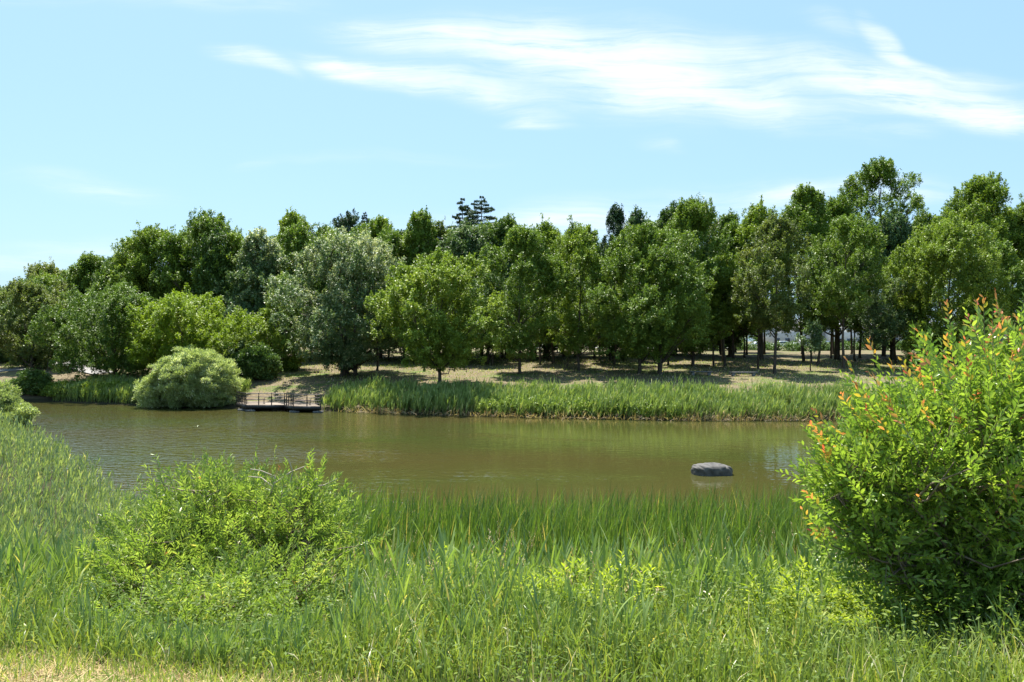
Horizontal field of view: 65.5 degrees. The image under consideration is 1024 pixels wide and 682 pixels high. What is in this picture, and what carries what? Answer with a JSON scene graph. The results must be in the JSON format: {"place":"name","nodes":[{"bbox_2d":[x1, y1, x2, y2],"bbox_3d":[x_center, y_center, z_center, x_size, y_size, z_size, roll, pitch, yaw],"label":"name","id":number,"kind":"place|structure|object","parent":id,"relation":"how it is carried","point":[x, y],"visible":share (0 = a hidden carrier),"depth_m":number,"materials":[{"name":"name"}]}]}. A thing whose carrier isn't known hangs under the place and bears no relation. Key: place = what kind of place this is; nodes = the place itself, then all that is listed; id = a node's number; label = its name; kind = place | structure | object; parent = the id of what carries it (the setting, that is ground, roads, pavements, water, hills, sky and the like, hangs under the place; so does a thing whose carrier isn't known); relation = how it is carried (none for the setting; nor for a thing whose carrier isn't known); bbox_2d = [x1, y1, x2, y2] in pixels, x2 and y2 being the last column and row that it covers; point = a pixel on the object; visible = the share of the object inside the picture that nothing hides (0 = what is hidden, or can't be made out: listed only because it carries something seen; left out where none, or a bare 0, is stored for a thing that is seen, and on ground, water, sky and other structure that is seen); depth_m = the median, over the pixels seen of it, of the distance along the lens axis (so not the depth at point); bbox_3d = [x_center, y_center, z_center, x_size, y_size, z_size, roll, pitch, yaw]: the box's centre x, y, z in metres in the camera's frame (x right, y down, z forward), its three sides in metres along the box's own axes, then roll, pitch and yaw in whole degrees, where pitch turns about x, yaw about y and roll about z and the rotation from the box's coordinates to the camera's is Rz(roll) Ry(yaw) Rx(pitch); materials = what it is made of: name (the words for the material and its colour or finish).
{"place":"outdoors","nodes":[
{"label":"outdoors","id":0,"kind":"place"},
{"bbox_2d":[3,402,1001,550],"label":"water","id":1,"kind":"structure","parent":0,"point":[125,442],"depth_m":48.45,"materials":[{"name":"liquid"}]},
{"bbox_2d":[317,374,913,420],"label":"reeds","id":2,"kind":"object","parent":1,"relation":"in","point":[699,398],"visible":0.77,"depth_m":69.47,"materials":[{"name":"plant"}]},
{"bbox_2d":[338,406,892,421],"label":"dead stems","id":3,"kind":"object","parent":1,"relation":"on","point":[532,415],"visible":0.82,"depth_m":67.11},
{"bbox_2d":[691,462,732,475],"bbox_3d":[9.919,6.547,39.501,2.047,0.967,1.247,0,0,-5],"label":"boulder","id":4,"kind":"object","parent":1,"relation":"in","point":[710,469],"visible":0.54,"depth_m":39.00,"materials":[{"name":"stone"}]},
{"bbox_2d":[0,527,1023,681],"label":"long grass","id":5,"kind":"structure","parent":0,"point":[866,672],"depth_m":4.11,"materials":[{"name":"plant"}]},
{"bbox_2d":[0,341,1023,681],"bbox_3d":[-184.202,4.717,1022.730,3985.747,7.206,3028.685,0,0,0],"label":"ground","id":6,"kind":"structure","parent":0,"point":[320,385],"depth_m":85.73,"materials":[{"name":"soil"}]},
{"bbox_2d":[0,298,30,362],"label":"broadleaf tree","id":7,"kind":"object","parent":6,"relation":"on","point":[3,311],"visible":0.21,"depth_m":107.90,"materials":[{"name":"green plant"}]},
{"bbox_2d":[0,379,39,426],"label":"willow shrub","id":8,"kind":"object","parent":6,"relation":"on","point":[12,403],"visible":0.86,"depth_m":61.79,"materials":[{"name":"green plant"}]},
{"bbox_2d":[8,367,54,395],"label":"dark shrub","id":9,"kind":"object","parent":6,"relation":"on","point":[26,380],"visible":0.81,"depth_m":86.93,"materials":[{"name":"green plant"}]},
{"bbox_2d":[24,269,58,336],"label":"broadleaf tree","id":10,"kind":"object","parent":6,"relation":"on","point":[49,281],"visible":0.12,"depth_m":117.63,"materials":[{"name":"green plant"}]},
{"bbox_2d":[2,256,81,357],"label":"broadleaf tree","id":11,"kind":"object","parent":6,"relation":"on","point":[50,269],"visible":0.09,"depth_m":120.88,"materials":[{"name":"green plant"}]},
{"bbox_2d":[0,279,84,369],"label":"broadleaf tree","id":12,"kind":"object","parent":6,"relation":"on","point":[30,296],"visible":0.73,"depth_m":99.22,"materials":[{"name":"green plant"}]},
{"bbox_2d":[38,275,83,333],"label":"broadleaf tree","id":13,"kind":"object","parent":6,"relation":"on","point":[60,287],"visible":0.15,"depth_m":115.72,"materials":[{"name":"green plant"}]},
{"bbox_2d":[51,270,90,321],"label":"broadleaf tree","id":14,"kind":"object","parent":6,"relation":"on","point":[60,276],"visible":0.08,"depth_m":117.48,"materials":[{"name":"green plant"}]},
{"bbox_2d":[59,251,106,352],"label":"broadleaf tree","id":15,"kind":"object","parent":6,"relation":"on","point":[87,263],"visible":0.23,"depth_m":116.80,"materials":[{"name":"green plant"}]},
{"bbox_2d":[32,378,133,398],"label":"reeds","id":16,"kind":"object","parent":6,"relation":"on","point":[46,390],"visible":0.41,"depth_m":86.25,"materials":[{"name":"green plant"}]},
{"bbox_2d":[23,278,181,379],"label":"spreading tree","id":17,"kind":"object","parent":6,"relation":"on","point":[110,305],"visible":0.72,"depth_m":89.08,"materials":[{"name":"green plant"}]},
{"bbox_2d":[78,265,132,356],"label":"broadleaf tree","id":18,"kind":"object","parent":6,"relation":"on","point":[102,280],"visible":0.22,"depth_m":111.61,"materials":[{"name":"green plant"}]},
{"bbox_2d":[0,409,258,588],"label":"reed bed","id":19,"kind":"object","parent":6,"relation":"on","point":[21,439],"visible":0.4,"depth_m":28.48,"materials":[{"name":"plant"}]},
{"bbox_2d":[96,221,190,350],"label":"broadleaf tree","id":20,"kind":"object","parent":6,"relation":"on","point":[137,262],"visible":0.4,"depth_m":111.60,"materials":[{"name":"green plant"}]},
{"bbox_2d":[52,373,251,406],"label":"reeds","id":21,"kind":"object","parent":6,"relation":"on","point":[120,392],"visible":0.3,"depth_m":84.71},
{"bbox_2d":[148,224,196,337],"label":"broadleaf tree","id":22,"kind":"object","parent":6,"relation":"on","point":[167,242],"visible":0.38,"depth_m":110.50,"materials":[{"name":"green plant"}]},
{"bbox_2d":[132,343,245,408],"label":"round bush","id":23,"kind":"object","parent":6,"relation":"on","point":[190,376],"visible":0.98,"depth_m":77.60,"materials":[{"name":"green plant"}]},
{"bbox_2d":[123,282,264,368],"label":"yellow green tree","id":24,"kind":"object","parent":6,"relation":"on","point":[185,310],"visible":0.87,"depth_m":85.84,"materials":[{"name":"green plant"}]},
{"bbox_2d":[0,644,402,681],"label":"cut hay","id":25,"kind":"object","parent":6,"relation":"on","point":[99,675],"visible":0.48,"depth_m":4.02},
{"bbox_2d":[159,206,263,348],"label":"broadleaf tree","id":26,"kind":"object","parent":6,"relation":"on","point":[204,222],"visible":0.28,"depth_m":110.11,"materials":[{"name":"green plant"}]},
{"bbox_2d":[189,223,243,347],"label":"broadleaf tree","id":27,"kind":"object","parent":6,"relation":"on","point":[215,238],"visible":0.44,"depth_m":107.21,"materials":[{"name":"green plant"}]},
{"bbox_2d":[61,444,397,635],"bbox_3d":[-2.337,1.920,6.781,2.684,1.988,3.224,0,0,-37],"label":"sallow bush","id":28,"kind":"object","parent":6,"relation":"on","point":[191,532],"visible":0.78,"depth_m":6.89,"materials":[{"name":"green plant"}]},
{"bbox_2d":[199,226,267,330],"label":"broadleaf tree","id":29,"kind":"object","parent":6,"relation":"on","point":[236,239],"visible":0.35,"depth_m":108.22,"materials":[{"name":"green plant"}]},
{"bbox_2d":[0,640,489,681],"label":"mown grass","id":30,"kind":"structure","parent":6,"relation":"on","point":[124,664],"depth_m":4.02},
{"bbox_2d":[212,296,280,360],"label":"broadleaf tree","id":31,"kind":"object","parent":6,"relation":"on","point":[241,344],"visible":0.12,"depth_m":100.67,"materials":[{"name":"green plant"}]},
{"bbox_2d":[213,226,294,353],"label":"broadleaf tree","id":32,"kind":"object","parent":6,"relation":"on","point":[253,251],"visible":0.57,"depth_m":104.78,"materials":[{"name":"plant"}]},
{"bbox_2d":[228,341,282,379],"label":"dark shrub","id":33,"kind":"object","parent":6,"relation":"on","point":[257,362],"visible":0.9,"depth_m":86.75,"materials":[{"name":"green plant"}]},
{"bbox_2d":[236,391,322,412],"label":"viewing deck","id":34,"kind":"structure","parent":6,"relation":"on","point":[271,405],"depth_m":74.79,"materials":[{"name":"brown wood"}]},
{"bbox_2d":[252,271,315,371],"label":"broadleaf tree","id":35,"kind":"object","parent":6,"relation":"on","point":[276,341],"visible":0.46,"depth_m":94.55,"materials":[{"name":"green plant"}]},
{"bbox_2d":[271,206,316,355],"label":"broadleaf tree","id":36,"kind":"object","parent":6,"relation":"on","point":[289,218],"visible":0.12,"depth_m":116.90,"materials":[{"name":"green plant"}]},
{"bbox_2d":[266,215,323,356],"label":"broadleaf tree","id":37,"kind":"object","parent":6,"relation":"on","point":[294,237],"visible":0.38,"depth_m":109.54,"materials":[{"name":"green plant"}]},
{"bbox_2d":[258,226,426,376],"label":"grey leaved tree","id":38,"kind":"object","parent":6,"relation":"on","point":[330,256],"visible":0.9,"depth_m":85.72,"materials":[{"name":"plant"}]},
{"bbox_2d":[332,208,365,233],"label":"broadleaf tree","id":39,"kind":"object","parent":6,"relation":"on","point":[348,222],"visible":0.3,"depth_m":123.08,"materials":[{"name":"green plant"}]},
{"bbox_2d":[357,255,386,370],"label":"young tree","id":40,"kind":"object","parent":6,"relation":"on","point":[377,367],"visible":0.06,"depth_m":93.71,"materials":[{"name":"green plant"}]},
{"bbox_2d":[348,214,400,357],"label":"broadleaf tree","id":41,"kind":"object","parent":6,"relation":"on","point":[379,225],"visible":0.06,"depth_m":114.93,"materials":[{"name":"green plant"}]},
{"bbox_2d":[362,224,417,359],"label":"broadleaf tree","id":42,"kind":"object","parent":6,"relation":"on","point":[391,236],"visible":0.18,"depth_m":109.95,"materials":[{"name":"green plant"}]},
{"bbox_2d":[397,205,437,347],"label":"broadleaf tree","id":43,"kind":"object","parent":6,"relation":"on","point":[422,225],"visible":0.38,"depth_m":111.04,"materials":[{"name":"green plant"}]},
{"bbox_2d":[363,246,507,383],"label":"waterside tree","id":44,"kind":"object","parent":6,"relation":"on","point":[445,272],"visible":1,"depth_m":77.22,"materials":[{"name":"green plant"}]},
{"bbox_2d":[423,217,455,332],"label":"broadleaf tree","id":45,"kind":"object","parent":6,"relation":"on","point":[440,227],"visible":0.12,"depth_m":114.35,"materials":[{"name":"green plant"}]},
{"bbox_2d":[447,198,470,229],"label":"conifer tree","id":46,"kind":"object","parent":6,"relation":"on","point":[463,209],"visible":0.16,"depth_m":121.79,"materials":[{"name":"green plant"}]},
{"bbox_2d":[425,217,511,359],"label":"broadleaf tree","id":47,"kind":"object","parent":6,"relation":"on","point":[463,239],"visible":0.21,"depth_m":105.96,"materials":[{"name":"green leaf"},{"name":"bark"}]},
{"bbox_2d":[459,196,497,355],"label":"conifer tree","id":48,"kind":"object","parent":6,"relation":"on","point":[473,219],"visible":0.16,"depth_m":119.71,"materials":[{"name":"green plant"}]},
{"bbox_2d":[452,271,521,363],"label":"broadleaf tree","id":49,"kind":"object","parent":6,"relation":"on","point":[488,348],"visible":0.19,"depth_m":99.34,"materials":[{"name":"green plant"}]},
{"bbox_2d":[477,271,509,365],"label":"young tree","id":50,"kind":"object","parent":6,"relation":"on","point":[490,277],"visible":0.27,"depth_m":97.74,"materials":[{"name":"green plant"}]},
{"bbox_2d":[482,216,527,357],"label":"broadleaf tree","id":51,"kind":"object","parent":6,"relation":"on","point":[499,229],"visible":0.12,"depth_m":109.81,"materials":[{"name":"green plant"}]},
{"bbox_2d":[492,213,524,357],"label":"broadleaf tree","id":52,"kind":"object","parent":6,"relation":"on","point":[509,221],"visible":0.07,"depth_m":111.03,"materials":[{"name":"green plant"}]},
{"bbox_2d":[0,499,1023,674],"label":"foreground reeds","id":53,"kind":"object","parent":6,"relation":"on","point":[24,558],"visible":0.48,"depth_m":5.02,"materials":[{"name":"plant"}]},
{"bbox_2d":[0,557,1023,681],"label":"ground herbs","id":54,"kind":"object","parent":6,"relation":"on","point":[629,633],"visible":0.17,"depth_m":4.41,"materials":[{"name":"green plant"}]},
{"bbox_2d":[476,223,576,373],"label":"broadleaf tree","id":55,"kind":"object","parent":6,"relation":"on","point":[525,242],"visible":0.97,"depth_m":86.75,"materials":[{"name":"green plant"}]},
{"bbox_2d":[200,477,862,571],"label":"cattails","id":56,"kind":"object","parent":6,"relation":"on","point":[775,513],"visible":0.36,"depth_m":22.73,"materials":[{"name":"green plant"}]},
{"bbox_2d":[522,279,559,364],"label":"young tree","id":57,"kind":"object","parent":6,"relation":"on","point":[549,328],"visible":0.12,"depth_m":96.34,"materials":[{"name":"green plant"}]},
{"bbox_2d":[516,213,573,357],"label":"broadleaf tree","id":58,"kind":"object","parent":6,"relation":"on","point":[547,228],"visible":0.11,"depth_m":109.10,"materials":[{"name":"green plant"}]},
{"bbox_2d":[512,283,577,360],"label":"broadleaf tree","id":59,"kind":"object","parent":6,"relation":"on","point":[549,351],"visible":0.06,"depth_m":103.42,"materials":[{"name":"green plant"}]},
{"bbox_2d":[524,255,578,363],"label":"broadleaf tree","id":60,"kind":"object","parent":6,"relation":"on","point":[560,265],"visible":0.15,"depth_m":97.21,"materials":[{"name":"green plant"}]},
{"bbox_2d":[133,357,979,395],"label":"lawn tufts","id":61,"kind":"object","parent":6,"relation":"on","point":[696,364],"visible":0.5,"depth_m":90.66,"materials":[{"name":"green plant"}]},
{"bbox_2d":[533,215,623,370],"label":"broadleaf tree","id":62,"kind":"object","parent":6,"relation":"on","point":[581,244],"visible":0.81,"depth_m":89.08,"materials":[{"name":"green plant"}]},
{"bbox_2d":[478,393,682,419],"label":"reeds","id":63,"kind":"object","parent":6,"relation":"on","point":[607,410],"visible":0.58,"depth_m":68.03,"materials":[{"name":"green plant"}]},
{"bbox_2d":[570,241,605,357],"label":"broadleaf tree","id":64,"kind":"object","parent":6,"relation":"on","point":[577,285],"visible":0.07,"depth_m":110.75,"materials":[{"name":"green plant"}]},
{"bbox_2d":[575,286,625,360],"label":"broadleaf tree","id":65,"kind":"object","parent":6,"relation":"on","point":[612,348],"visible":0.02,"depth_m":103.88,"materials":[{"name":"green plant"}]},
{"bbox_2d":[598,201,630,358],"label":"conifer tree","id":66,"kind":"object","parent":6,"relation":"on","point":[615,216],"visible":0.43,"depth_m":107.55,"materials":[{"name":"green plant"}]},
{"bbox_2d":[585,260,645,364],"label":"broadleaf tree","id":67,"kind":"object","parent":6,"relation":"on","point":[615,349],"visible":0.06,"depth_m":96.79,"materials":[{"name":"green plant"}]},
{"bbox_2d":[625,204,656,324],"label":"broadleaf tree","id":68,"kind":"object","parent":6,"relation":"on","point":[635,218],"visible":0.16,"depth_m":111.34,"materials":[{"name":"green plant"}]},
{"bbox_2d":[583,221,719,374],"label":"broadleaf tree","id":69,"kind":"object","parent":6,"relation":"on","point":[640,335],"visible":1,"depth_m":83.08,"materials":[{"name":"green plant"}]},
{"bbox_2d":[298,515,1020,619],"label":"seed stalks","id":70,"kind":"object","parent":6,"relation":"on","point":[549,565],"visible":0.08,"depth_m":6.42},
{"bbox_2d":[653,200,699,355],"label":"broadleaf tree","id":71,"kind":"object","parent":6,"relation":"on","point":[666,213],"visible":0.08,"depth_m":113.42,"materials":[{"name":"green plant"}]},
{"bbox_2d":[365,541,1010,640],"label":"lime weeds","id":72,"kind":"object","parent":6,"relation":"on","point":[836,612],"visible":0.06,"depth_m":5.38,"materials":[{"name":"green plant"}]},
{"bbox_2d":[649,191,734,365],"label":"broadleaf tree","id":73,"kind":"object","parent":6,"relation":"on","point":[691,213],"visible":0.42,"depth_m":94.26,"materials":[{"name":"green plant"}]},
{"bbox_2d":[672,228,717,356],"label":"broadleaf tree","id":74,"kind":"object","parent":6,"relation":"on","point":[705,250],"visible":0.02,"depth_m":109.66,"materials":[{"name":"green plant"}]},
{"bbox_2d":[698,243,751,366],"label":"broadleaf tree","id":75,"kind":"object","parent":6,"relation":"on","point":[729,260],"visible":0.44,"depth_m":93.74,"materials":[{"name":"green plant"}]},
{"bbox_2d":[711,207,756,356],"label":"broadleaf tree","id":76,"kind":"object","parent":6,"relation":"on","point":[724,219],"visible":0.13,"depth_m":111.45,"materials":[{"name":"green plant"}]},
{"bbox_2d":[713,218,764,357],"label":"broadleaf tree","id":77,"kind":"object","parent":6,"relation":"on","point":[730,228],"visible":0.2,"depth_m":107.76,"materials":[{"name":"green plant"}]},
{"bbox_2d":[737,263,777,367],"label":"young tree","id":78,"kind":"object","parent":6,"relation":"on","point":[754,328],"visible":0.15,"depth_m":93.82,"materials":[{"name":"green plant"}]},
{"bbox_2d":[734,194,799,359],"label":"broadleaf tree","id":79,"kind":"object","parent":6,"relation":"on","point":[754,214],"visible":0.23,"depth_m":105.03,"materials":[{"name":"dark green leaf"},{"name":"bark"}]},
{"bbox_2d":[726,209,816,373],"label":"broadleaf tree","id":80,"kind":"object","parent":6,"relation":"on","point":[779,231],"visible":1,"depth_m":86.08,"materials":[{"name":"green plant"}]},
{"bbox_2d":[765,321,824,342],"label":"house","id":81,"kind":"structure","parent":6,"relation":"on","point":[781,336],"depth_m":205.50,"materials":[{"name":"metal"}]},
{"bbox_2d":[782,338,809,350],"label":"hedge bush","id":82,"kind":"object","parent":6,"relation":"on","point":[792,346],"visible":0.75,"depth_m":142.09,"materials":[{"name":"green plant"}]},
{"bbox_2d":[767,181,841,360],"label":"broadleaf tree","id":83,"kind":"object","parent":6,"relation":"on","point":[808,202],"visible":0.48,"depth_m":102.72,"materials":[{"name":"green plant"}]},
{"bbox_2d":[794,317,824,370],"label":"sapling","id":84,"kind":"object","parent":6,"relation":"on","point":[815,334],"visible":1,"depth_m":89.70,"materials":[{"name":"green plant"}]},
{"bbox_2d":[792,257,828,363],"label":"young tree","id":85,"kind":"object","parent":6,"relation":"on","point":[802,317],"visible":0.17,"depth_m":98.90,"materials":[{"name":"green plant"}]},
{"bbox_2d":[793,256,835,364],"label":"broadleaf tree","id":86,"kind":"object","parent":6,"relation":"on","point":[821,320],"visible":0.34,"depth_m":96.76,"materials":[{"name":"green plant"}]},
{"bbox_2d":[790,207,892,368],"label":"broadleaf tree","id":87,"kind":"object","parent":6,"relation":"on","point":[859,231],"visible":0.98,"depth_m":90.79,"materials":[{"name":"green plant"}]},
{"bbox_2d":[809,188,874,359],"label":"broadleaf tree","id":88,"kind":"object","parent":6,"relation":"on","point":[839,206],"visible":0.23,"depth_m":107.19,"materials":[{"name":"green plant"}]},
{"bbox_2d":[825,323,870,342],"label":"house","id":89,"kind":"structure","parent":6,"relation":"on","point":[846,336],"depth_m":200.50,"materials":[{"name":"metal"}]},
{"bbox_2d":[839,265,870,360],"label":"young tree","id":90,"kind":"object","parent":6,"relation":"on","point":[858,327],"visible":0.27,"depth_m":103.80,"materials":[{"name":"green plant"}]},
{"bbox_2d":[839,271,919,366],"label":"broadleaf tree","id":91,"kind":"object","parent":6,"relation":"on","point":[874,334],"visible":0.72,"depth_m":92.78,"materials":[{"name":"green plant"}]},
{"bbox_2d":[837,155,932,355],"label":"poplar tree","id":92,"kind":"object","parent":6,"relation":"on","point":[875,171],"visible":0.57,"depth_m":110.47,"materials":[{"name":"green plant"}]},
{"bbox_2d":[853,212,932,359],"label":"broadleaf tree","id":93,"kind":"object","parent":6,"relation":"on","point":[897,230],"visible":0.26,"depth_m":105.05,"materials":[{"name":"green plant"}]},
{"bbox_2d":[775,289,1023,645],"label":"red tipped bush","id":94,"kind":"object","parent":6,"relation":"on","point":[929,506],"visible":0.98,"depth_m":4.78,"materials":[{"name":"green plant"}]},
{"bbox_2d":[900,333,925,367],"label":"sapling","id":95,"kind":"object","parent":6,"relation":"on","point":[906,346],"visible":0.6,"depth_m":89.98,"materials":[{"name":"green plant"}]},
{"bbox_2d":[909,207,954,354],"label":"broadleaf tree","id":96,"kind":"object","parent":6,"relation":"on","point":[916,220],"visible":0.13,"depth_m":115.05,"materials":[{"name":"green plant"}]},
{"bbox_2d":[881,210,1017,368],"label":"broadleaf tree","id":97,"kind":"object","parent":6,"relation":"on","point":[932,249],"visible":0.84,"depth_m":89.57,"materials":[{"name":"green plant"}]},
{"bbox_2d":[927,196,982,293],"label":"broadleaf tree","id":98,"kind":"object","parent":6,"relation":"on","point":[949,205],"visible":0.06,"depth_m":113.55,"materials":[{"name":"green plant"}]},
{"bbox_2d":[935,170,1023,342],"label":"poplar tree","id":99,"kind":"object","parent":6,"relation":"on","point":[992,194],"visible":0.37,"depth_m":105.55,"materials":[{"name":"green plant"}]},
{"bbox_2d":[954,237,1023,343],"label":"broadleaf tree","id":100,"kind":"object","parent":6,"relation":"on","point":[1009,265],"visible":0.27,"depth_m":94.44,"materials":[{"name":"green plant"}]},
{"bbox_2d":[996,192,1023,342],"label":"broadleaf tree","id":101,"kind":"object","parent":6,"relation":"on","point":[1020,210],"visible":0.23,"depth_m":104.23,"materials":[{"name":"green plant"}]},
{"bbox_2d":[0,0,1023,340],"label":"sky","id":102,"kind":"structure","parent":0,"point":[115,115],"materials":[{"name":"blue"}]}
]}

